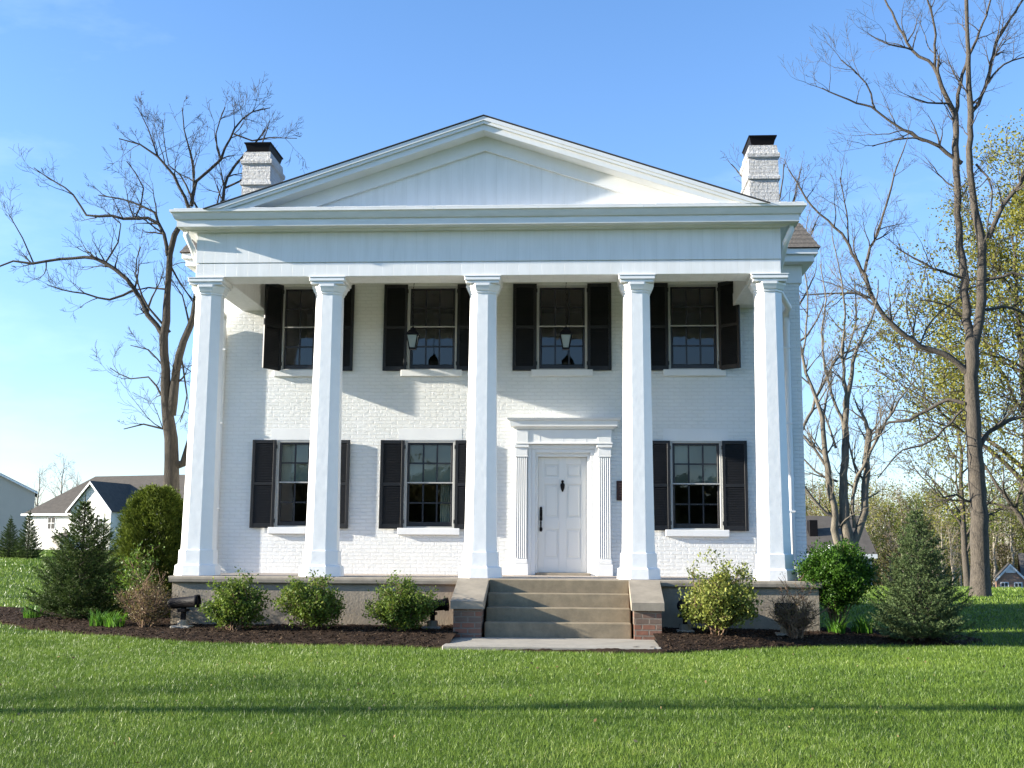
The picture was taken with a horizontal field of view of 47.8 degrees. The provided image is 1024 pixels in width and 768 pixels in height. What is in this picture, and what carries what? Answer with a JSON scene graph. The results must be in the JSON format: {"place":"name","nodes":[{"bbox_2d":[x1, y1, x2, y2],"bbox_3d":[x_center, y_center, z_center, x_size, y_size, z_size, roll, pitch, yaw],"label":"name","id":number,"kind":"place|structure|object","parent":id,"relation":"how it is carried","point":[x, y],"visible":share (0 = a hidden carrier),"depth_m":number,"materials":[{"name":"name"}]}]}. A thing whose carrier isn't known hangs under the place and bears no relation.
{"place":"outdoors","nodes":[
{"label":"outdoors","id":0,"kind":"place"},
{"bbox_2d":[0,549,1023,767],"bbox_3d":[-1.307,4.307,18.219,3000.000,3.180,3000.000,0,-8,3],"label":"ground","id":1,"kind":"structure","parent":0,"point":[987,632],"depth_m":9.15,"materials":[{"name":"green plant"}]},
{"bbox_2d":[0,514,23,557],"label":"spruce tree","id":2,"kind":"object","parent":1,"relation":"on","point":[10,539],"visible":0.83,"depth_m":56.41,"materials":[{"name":"green plant"}]},
{"bbox_2d":[0,473,37,549],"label":"suburban house","id":3,"kind":"structure","parent":1,"relation":"on","point":[17,499],"depth_m":150.19,"materials":[{"name":"beige"}]},
{"bbox_2d":[10,508,44,558],"bbox_3d":[-23.218,7.207,55.553,1.598,2.521,1.582,0,-8,3],"label":"spruce tree","id":4,"kind":"object","parent":1,"relation":"on","point":[27,543],"visible":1,"depth_m":55.35,"materials":[{"name":"green plant"}]},
{"bbox_2d":[27,462,55,507],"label":"bare tree","id":5,"kind":"object","parent":1,"relation":"on","point":[38,496],"visible":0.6,"depth_m":182.57,"materials":[{"name":"brown plant"}]},
{"bbox_2d":[37,453,79,495],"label":"bare tree","id":6,"kind":"object","parent":1,"relation":"on","point":[63,471],"visible":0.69,"depth_m":181.01,"materials":[{"name":"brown plant"}]},
{"bbox_2d":[59,467,81,489],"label":"bare tree","id":7,"kind":"object","parent":1,"relation":"on","point":[74,477],"visible":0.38,"depth_m":184.28,"materials":[{"name":"brown plant"}]},
{"bbox_2d":[21,475,184,549],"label":"suburban house","id":8,"kind":"structure","parent":1,"relation":"on","point":[105,493],"depth_m":123.95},
{"bbox_2d":[47,517,55,529],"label":"window","id":9,"kind":"structure","parent":8,"relation":"in","point":[51,521],"depth_m":124.03,"materials":[{"name":"white paint"}]},
{"bbox_2d":[0,71,308,497],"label":"bare tree","id":10,"kind":"object","parent":1,"relation":"on","point":[169,393],"visible":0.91,"depth_m":28.93,"materials":[{"name":"brown plant"}]},
{"bbox_2d":[0,606,985,654],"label":"mulch bed","id":11,"kind":"object","parent":1,"relation":"on","point":[448,636],"visible":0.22,"depth_m":16.85,"materials":[{"name":"brown wood"}]},
{"bbox_2d":[20,604,43,617],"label":"daylily","id":12,"kind":"object","parent":11,"relation":"on","point":[29,614],"visible":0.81,"depth_m":20.58,"materials":[{"name":"green plant"}]},
{"bbox_2d":[22,492,126,618],"bbox_3d":[-7.516,2.985,20.142,1.828,2.242,1.942,0,-8,3],"label":"spruce tree","id":13,"kind":"object","parent":11,"relation":"on","point":[87,557],"visible":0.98,"depth_m":19.87,"materials":[{"name":"green plant"}]},
{"bbox_2d":[82,508,115,610],"bbox_3d":[-8.691,3.736,24.364,1.445,2.270,1.520,0,-8,3],"label":"spruce tree","id":14,"kind":"object","parent":11,"relation":"on","point":[104,524],"visible":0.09,"depth_m":24.37,"materials":[{"name":"green plant"}]},
{"bbox_2d":[88,609,115,625],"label":"daylily","id":15,"kind":"object","parent":11,"relation":"on","point":[100,619],"visible":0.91,"depth_m":18.38,"materials":[{"name":"green plant"}]},
{"bbox_2d":[104,610,127,626],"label":"daylily","id":16,"kind":"object","parent":11,"relation":"on","point":[115,620],"visible":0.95,"depth_m":18.21,"materials":[{"name":"green plant"}]},
{"bbox_2d":[102,541,169,617],"bbox_3d":[-6.444,3.360,19.764,1.076,1.350,0.991,-7,-11,41],"label":"leafy shrub","id":17,"kind":"object","parent":11,"relation":"on","point":[127,572],"visible":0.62,"depth_m":19.62,"materials":[{"name":"green plant"}]},
{"bbox_2d":[110,562,177,627],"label":"twiggy shrub","id":18,"kind":"object","parent":11,"relation":"on","point":[152,610],"visible":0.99,"depth_m":18.03,"materials":[{"name":"brown plant"}]},
{"bbox_2d":[110,483,183,617],"bbox_3d":[-6.843,3.212,22.057,1.802,2.679,1.786,0,-8,3],"label":"arborvitae shrub","id":19,"kind":"object","parent":11,"relation":"on","point":[153,515],"visible":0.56,"depth_m":21.67,"materials":[{"name":"green plant"}]},
{"bbox_2d":[167,595,200,627],"bbox_3d":[-5.099,3.542,17.932,0.503,0.547,0.260,0,-8,3],"label":"floodlight","id":20,"kind":"object","parent":11,"relation":"on","point":[183,603],"visible":0.91,"depth_m":17.88,"materials":[{"name":"black metal"}]},
{"bbox_2d":[195,566,273,630],"bbox_3d":[-4.147,3.269,17.480,1.042,1.041,1.053,-8,-12,44],"label":"azalea shrub","id":21,"kind":"object","parent":11,"relation":"on","point":[233,606],"visible":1,"depth_m":17.35,"materials":[{"name":"green plant"}]},
{"bbox_2d":[271,570,346,629],"bbox_3d":[-3.018,3.259,17.333,1.074,0.981,1.154,-2,-9,18],"label":"azalea shrub","id":22,"kind":"object","parent":11,"relation":"on","point":[309,606],"visible":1,"depth_m":17.14,"materials":[{"name":"green plant"}]},
{"bbox_2d":[362,570,447,630],"bbox_3d":[-1.587,3.261,17.233,1.297,0.963,1.203,0,-8,3],"label":"azalea shrub","id":23,"kind":"object","parent":11,"relation":"on","point":[406,607],"visible":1,"depth_m":17.00,"materials":[{"name":"green plant"}]},
{"bbox_2d":[421,598,448,628],"bbox_3d":[-1.209,3.502,17.573,0.503,0.505,0.260,0,-8,3],"label":"floodlight","id":24,"kind":"object","parent":11,"relation":"on","point":[432,622],"visible":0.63,"depth_m":17.50,"materials":[{"name":"black metal"}]},
{"bbox_2d":[676,599,694,631],"bbox_3d":[2.595,3.501,17.343,0.260,0.520,0.503,0,-8,3],"label":"floodlight","id":25,"kind":"object","parent":11,"relation":"on","point":[684,627],"visible":0.47,"depth_m":17.26,"materials":[{"name":"black metal"}]},
{"bbox_2d":[675,546,762,635],"bbox_3d":[3.025,3.060,16.951,1.284,1.381,1.274,0,-8,3],"label":"azalea shrub","id":26,"kind":"object","parent":11,"relation":"on","point":[721,604],"visible":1,"depth_m":16.75,"materials":[{"name":"green plant"}]},
{"bbox_2d":[774,603,794,635],"bbox_3d":[4.084,3.528,17.252,0.310,0.514,0.260,0,-8,3],"label":"floodlight","id":27,"kind":"object","parent":11,"relation":"on","point":[782,631],"visible":0.3,"depth_m":17.18,"materials":[{"name":"metal"}]},
{"bbox_2d":[760,570,830,638],"bbox_3d":[4.197,3.286,17.091,1.046,1.053,0.824,6,-10,-35],"label":"twiggy shrub","id":28,"kind":"object","parent":11,"relation":"on","point":[799,621],"visible":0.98,"depth_m":16.98,"materials":[{"name":"brown plant"}]},
{"bbox_2d":[817,615,852,633],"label":"daylily","id":29,"kind":"object","parent":11,"relation":"on","point":[835,627],"visible":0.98,"depth_m":17.68,"materials":[{"name":"green plant"}]},
{"bbox_2d":[792,536,882,627],"bbox_3d":[5.117,3.143,18.134,1.484,1.517,1.319,0,-8,3],"label":"boxwood shrub","id":30,"kind":"object","parent":11,"relation":"on","point":[843,573],"visible":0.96,"depth_m":17.87,"materials":[{"name":"green plant"}]},
{"bbox_2d":[848,615,873,633],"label":"daylily","id":31,"kind":"object","parent":11,"relation":"on","point":[858,626],"visible":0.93,"depth_m":17.83,"materials":[{"name":"green plant"}]},
{"bbox_2d":[865,499,980,641],"bbox_3d":[6.172,2.832,17.497,1.607,2.170,1.678,0,-8,3],"label":"spruce tree","id":32,"kind":"object","parent":11,"relation":"on","point":[913,594],"visible":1,"depth_m":17.22,"materials":[{"name":"green plant"}]},
{"bbox_2d":[169,114,821,643],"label":"greek revival house","id":33,"kind":"structure","parent":1,"relation":"on","point":[483,448],"depth_m":19.57,"materials":[{"name":"white paint"}]},
{"bbox_2d":[268,428,310,533],"bbox_3d":[-3.941,1.814,21.628,1.190,1.970,0.220,0,-8,3],"label":"window","id":34,"kind":"structure","parent":33,"relation":"in","point":[293,449],"depth_m":21.71,"materials":[{"name":"grey paint"}]},
{"bbox_2d":[274,287,315,376],"bbox_3d":[-3.920,-0.995,22.031,1.150,1.745,0.195,0,-8,3],"label":"window","id":35,"kind":"structure","parent":33,"relation":"in","point":[298,370],"depth_m":22.04,"materials":[{"name":"white paint"}]},
{"bbox_2d":[406,284,419,349],"bbox_3d":[-1.752,-1.422,20.564,0.217,1.639,0.217,0,-8,3],"label":"lantern","id":36,"kind":"object","parent":33,"relation":"hanging from","point":[412,335],"visible":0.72,"depth_m":20.40,"materials":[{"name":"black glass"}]},
{"bbox_2d":[397,428,461,534],"bbox_3d":[-1.524,1.815,21.511,1.190,1.970,0.275,0,-8,3],"label":"window","id":37,"kind":"structure","parent":33,"relation":"in","point":[426,462],"depth_m":21.55,"materials":[{"name":"grey paint"}]},
{"bbox_2d":[401,286,461,376],"bbox_3d":[-1.505,-0.998,21.887,1.150,1.745,0.195,0,-8,3],"label":"window","id":38,"kind":"structure","parent":33,"relation":"in","point":[425,370],"depth_m":21.88,"materials":[{"name":"grey paint"}]},
{"bbox_2d":[531,285,592,375],"bbox_3d":[0.941,-1.001,21.740,1.150,1.745,0.195,0,-8,3],"label":"window","id":39,"kind":"structure","parent":33,"relation":"in","point":[542,370],"depth_m":21.74,"materials":[{"name":"grey paint"}]},
{"bbox_2d":[538,457,586,572],"bbox_3d":[0.931,2.406,21.311,0.910,2.120,0.146,0,-8,3],"label":"door","id":40,"kind":"structure","parent":33,"relation":"in","point":[562,481],"depth_m":21.33,"materials":[{"name":"white paint"}]},
{"bbox_2d":[560,283,571,349],"bbox_3d":[0.953,-1.420,20.402,0.217,1.648,0.217,0,-8,3],"label":"lantern","id":41,"kind":"object","parent":33,"relation":"hanging from","point":[565,335],"visible":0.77,"depth_m":20.23,"materials":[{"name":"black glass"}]},
{"bbox_2d":[616,481,621,499],"bbox_3d":[2.066,1.954,21.184,0.300,0.360,0.032,0,-8,3],"label":"plaque","id":42,"kind":"object","parent":33,"relation":"attached to","point":[619,490],"visible":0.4,"depth_m":21.18,"materials":[{"name":"brown metal"}]},
{"bbox_2d":[663,284,725,375],"bbox_3d":[3.392,-1.004,21.594,1.150,1.745,0.195,0,-8,3],"label":"window","id":43,"kind":"structure","parent":33,"relation":"in","point":[686,369],"depth_m":21.59,"materials":[{"name":"grey paint"}]},
{"bbox_2d":[663,429,729,536],"bbox_3d":[3.376,1.805,21.191,1.190,1.970,0.220,0,-8,3],"label":"window","id":44,"kind":"structure","parent":33,"relation":"in","point":[692,463],"depth_m":21.26,"materials":[{"name":"grey paint"}]},
{"bbox_2d":[0,645,1004,767],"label":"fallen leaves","id":45,"kind":"object","parent":1,"relation":"on","point":[620,701],"visible":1,"depth_m":10.37,"materials":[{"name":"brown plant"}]},
{"bbox_2d":[442,637,661,650],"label":"path slab","id":46,"kind":"structure","parent":1,"relation":"on","point":[496,643],"depth_m":15.95,"materials":[{"name":"concrete"}]},
{"bbox_2d":[720,142,834,340],"bbox_3d":[10.591,-0.926,45.156,4.508,17.970,2.605,0,-8,3],"label":"bare tree","id":47,"kind":"object","parent":1,"relation":"on","point":[794,198],"visible":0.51,"depth_m":46.15,"materials":[{"name":"brown plant"}]},
{"bbox_2d":[805,479,817,515],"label":"woodland tree","id":48,"kind":"object","parent":1,"relation":"on","point":[810,504],"visible":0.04,"depth_m":108.05,"materials":[{"name":"green plant"}]},
{"bbox_2d":[805,480,825,515],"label":"woodland tree","id":49,"kind":"object","parent":1,"relation":"on","point":[813,495],"visible":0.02,"depth_m":124.89,"materials":[{"name":"green plant"}]},
{"bbox_2d":[805,477,827,515],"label":"woodland tree","id":50,"kind":"object","parent":1,"relation":"on","point":[806,494],"visible":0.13,"depth_m":105.75,"materials":[{"name":"green plant"}]},
{"bbox_2d":[815,479,838,515],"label":"woodland tree","id":51,"kind":"object","parent":1,"relation":"on","point":[825,499],"visible":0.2,"depth_m":100.63,"materials":[{"name":"green plant"}]},
{"bbox_2d":[808,474,848,515],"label":"woodland tree","id":52,"kind":"object","parent":1,"relation":"on","point":[837,489],"visible":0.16,"depth_m":101.46,"materials":[{"name":"green plant"}]},
{"bbox_2d":[814,469,850,515],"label":"woodland tree","id":53,"kind":"object","parent":1,"relation":"on","point":[835,491],"visible":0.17,"depth_m":106.04,"materials":[{"name":"green plant"}]},
{"bbox_2d":[806,516,877,585],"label":"suburban house","id":54,"kind":"structure","parent":1,"relation":"on","point":[817,527],"depth_m":76.48,"materials":[{"name":"grey"}]},
{"bbox_2d":[835,468,885,536],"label":"woodland tree","id":55,"kind":"object","parent":1,"relation":"on","point":[871,503],"visible":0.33,"depth_m":96.18,"materials":[{"name":"green plant"}]},
{"bbox_2d":[793,179,931,546],"bbox_3d":[10.189,0.262,36.025,5.004,13.009,3.818,4,-9,-25],"label":"bare tree","id":56,"kind":"object","parent":1,"relation":"on","point":[842,518],"visible":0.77,"depth_m":35.76,"materials":[{"name":"brown plant"}]},
{"bbox_2d":[859,474,888,579],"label":"woodland tree","id":57,"kind":"object","parent":1,"relation":"on","point":[871,510],"visible":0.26,"depth_m":116.60,"materials":[{"name":"green plant"}]},
{"bbox_2d":[867,490,884,561],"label":"woodland tree","id":58,"kind":"object","parent":1,"relation":"on","point":[874,522],"visible":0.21,"depth_m":108.94,"materials":[{"name":"green plant"}]},
{"bbox_2d":[866,511,886,567],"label":"woodland tree","id":59,"kind":"object","parent":1,"relation":"on","point":[876,542],"visible":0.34,"depth_m":99.97,"materials":[{"name":"green plant"}]},
{"bbox_2d":[860,466,893,583],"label":"woodland tree","id":60,"kind":"object","parent":1,"relation":"on","point":[878,504],"visible":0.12,"depth_m":120.00,"materials":[{"name":"green plant"}]},
{"bbox_2d":[874,503,894,569],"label":"woodland tree","id":61,"kind":"object","parent":1,"relation":"on","point":[883,542],"visible":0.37,"depth_m":110.75,"materials":[{"name":"green plant"}]},
{"bbox_2d":[875,500,897,578],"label":"woodland tree","id":62,"kind":"object","parent":1,"relation":"on","point":[885,527],"visible":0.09,"depth_m":121.28,"materials":[{"name":"green plant"}]},
{"bbox_2d":[875,497,903,570],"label":"woodland tree","id":63,"kind":"object","parent":1,"relation":"on","point":[887,531],"visible":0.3,"depth_m":110.76,"materials":[{"name":"green plant"}]},
{"bbox_2d":[871,479,916,580],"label":"woodland tree","id":64,"kind":"object","parent":1,"relation":"on","point":[888,528],"visible":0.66,"depth_m":109.56,"materials":[{"name":"green plant"}]},
{"bbox_2d":[875,478,920,569],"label":"woodland tree","id":65,"kind":"object","parent":1,"relation":"on","point":[893,508],"visible":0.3,"depth_m":109.87,"materials":[{"name":"green plant"}]},
{"bbox_2d":[873,471,925,584],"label":"woodland tree","id":66,"kind":"object","parent":1,"relation":"on","point":[904,516],"visible":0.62,"depth_m":98.85,"materials":[{"name":"green plant"}]},
{"bbox_2d":[778,0,1023,596],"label":"tall tree","id":67,"kind":"object","parent":1,"relation":"on","point":[980,581],"visible":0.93,"depth_m":40.19,"materials":[{"name":"brown plant"}]},
{"bbox_2d":[884,488,929,566],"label":"woodland tree","id":68,"kind":"object","parent":1,"relation":"on","point":[902,517],"visible":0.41,"depth_m":98.59,"materials":[{"name":"green plant"}]},
{"bbox_2d":[889,484,934,549],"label":"woodland tree","id":69,"kind":"object","parent":1,"relation":"on","point":[915,510],"visible":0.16,"depth_m":101.84,"materials":[{"name":"green plant"}]},
{"bbox_2d":[809,114,1023,531],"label":"spring tree","id":70,"kind":"object","parent":1,"relation":"on","point":[991,259],"visible":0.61,"depth_m":52.34,"materials":[{"name":"green plant"}]},
{"bbox_2d":[898,492,937,583],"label":"woodland tree","id":71,"kind":"object","parent":1,"relation":"on","point":[925,513],"visible":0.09,"depth_m":107.08,"materials":[{"name":"green plant"}]},
{"bbox_2d":[907,477,956,570],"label":"woodland tree","id":72,"kind":"object","parent":1,"relation":"on","point":[926,501],"visible":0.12,"depth_m":114.43,"materials":[{"name":"green plant"}]},
{"bbox_2d":[915,481,952,575],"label":"woodland tree","id":73,"kind":"object","parent":1,"relation":"on","point":[933,505],"visible":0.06,"depth_m":118.40,"materials":[{"name":"green plant"}]},
{"bbox_2d":[849,339,1022,585],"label":"spring tree","id":74,"kind":"object","parent":1,"relation":"on","point":[965,548],"visible":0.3,"depth_m":62.93,"materials":[{"name":"green plant"}]},
{"bbox_2d":[918,479,956,574],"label":"woodland tree","id":75,"kind":"object","parent":1,"relation":"on","point":[938,522],"visible":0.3,"depth_m":105.14,"materials":[{"name":"green plant"}]},
{"bbox_2d":[922,498,960,574],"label":"woodland tree","id":76,"kind":"object","parent":1,"relation":"on","point":[938,531],"visible":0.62,"depth_m":93.99,"materials":[{"name":"green plant"}]},
{"bbox_2d":[933,512,949,568],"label":"woodland tree","id":77,"kind":"object","parent":1,"relation":"on","point":[943,537],"visible":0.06,"depth_m":107.37,"materials":[{"name":"green plant"}]},
{"bbox_2d":[922,480,969,586],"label":"woodland tree","id":78,"kind":"object","parent":1,"relation":"on","point":[952,516],"visible":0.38,"depth_m":105.21,"materials":[{"name":"green plant"}]},
{"bbox_2d":[871,539,1023,586],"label":"undergrowth","id":79,"kind":"object","parent":1,"relation":"on","point":[1010,559],"visible":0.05,"depth_m":126.95,"materials":[{"name":"plant"}]},
{"bbox_2d":[940,519,969,584],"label":"woodland tree","id":80,"kind":"object","parent":1,"relation":"on","point":[951,556],"visible":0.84,"depth_m":92.32,"materials":[{"name":"green plant"}]},
{"bbox_2d":[942,508,970,586],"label":"woodland tree","id":81,"kind":"object","parent":1,"relation":"on","point":[959,556],"visible":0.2,"depth_m":108.39,"materials":[{"name":"green plant"}]},
{"bbox_2d":[948,493,969,565],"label":"woodland tree","id":82,"kind":"object","parent":1,"relation":"on","point":[966,525],"visible":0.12,"depth_m":129.51,"materials":[{"name":"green plant"}]},
{"bbox_2d":[950,483,970,523],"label":"woodland tree","id":83,"kind":"object","parent":1,"relation":"on","point":[965,497],"visible":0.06,"depth_m":139.72,"materials":[{"name":"green plant"}]},
{"bbox_2d":[912,108,1023,460],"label":"spring tree","id":84,"kind":"object","parent":1,"relation":"on","point":[1018,218],"visible":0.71,"depth_m":48.38,"materials":[{"name":"green plant"}]},
{"bbox_2d":[968,481,1022,586],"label":"woodland tree","id":85,"kind":"object","parent":1,"relation":"on","point":[994,536],"visible":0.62,"depth_m":127.07,"materials":[{"name":"green plant"}]},
{"bbox_2d":[989,518,1005,583],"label":"woodland tree","id":86,"kind":"object","parent":1,"relation":"on","point":[991,555],"visible":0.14,"depth_m":131.13,"materials":[{"name":"green plant"}]},
{"bbox_2d":[989,507,1006,584],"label":"woodland tree","id":87,"kind":"object","parent":1,"relation":"on","point":[997,536],"visible":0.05,"depth_m":137.51,"materials":[{"name":"green plant"}]},
{"bbox_2d":[989,505,1008,572],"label":"woodland tree","id":88,"kind":"object","parent":1,"relation":"on","point":[996,544],"visible":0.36,"depth_m":129.12,"materials":[{"name":"green plant"}]},
{"bbox_2d":[988,495,1017,568],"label":"woodland tree","id":89,"kind":"object","parent":1,"relation":"on","point":[1001,539],"visible":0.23,"depth_m":130.96,"materials":[{"name":"green plant"}]},
{"bbox_2d":[995,488,1018,562],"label":"woodland tree","id":90,"kind":"object","parent":1,"relation":"on","point":[1008,536],"visible":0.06,"depth_m":139.95,"materials":[{"name":"green plant"}]},
{"bbox_2d":[992,494,1023,567],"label":"woodland tree","id":91,"kind":"object","parent":1,"relation":"on","point":[1007,540],"visible":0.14,"depth_m":133.06,"materials":[{"name":"green plant"}]},
{"bbox_2d":[993,553,1023,587],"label":"brick house","id":92,"kind":"structure","parent":1,"relation":"on","point":[1008,575],"depth_m":110.51,"materials":[{"name":"brown brick"}]},
{"bbox_2d":[1000,582,1008,587],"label":"window","id":93,"kind":"structure","parent":92,"relation":"in","point":[1002,584],"depth_m":110.45,"materials":[{"name":"white paint"}]},
{"bbox_2d":[1006,567,1015,572],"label":"fan window","id":94,"kind":"structure","parent":92,"relation":"in","point":[1010,570],"depth_m":110.45,"materials":[{"name":"white paint"}]},
{"bbox_2d":[1014,582,1022,587],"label":"window","id":95,"kind":"structure","parent":92,"relation":"in","point":[1017,584],"depth_m":110.02,"materials":[{"name":"white paint"}]},
{"bbox_2d":[996,478,1022,565],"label":"woodland tree","id":96,"kind":"object","parent":1,"relation":"on","point":[1011,535],"visible":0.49,"depth_m":127.30,"materials":[{"name":"green plant"}]},
{"bbox_2d":[996,472,1023,544],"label":"woodland tree","id":97,"kind":"object","parent":1,"relation":"on","point":[1019,508],"visible":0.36,"depth_m":129.67,"materials":[{"name":"green plant"}]},
{"bbox_2d":[1004,497,1023,563],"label":"woodland tree","id":98,"kind":"object","parent":1,"relation":"on","point":[1018,539],"visible":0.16,"depth_m":130.93,"materials":[{"name":"green plant"}]},
{"bbox_2d":[1007,486,1023,560],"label":"woodland tree","id":99,"kind":"object","parent":1,"relation":"on","point":[1018,543],"visible":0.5,"depth_m":128.64,"materials":[{"name":"green plant"}]},
{"bbox_2d":[0,0,1023,559],"label":"sky","id":100,"kind":"structure","parent":0,"point":[669,85],"materials":[{"name":"blue"}]}
]}

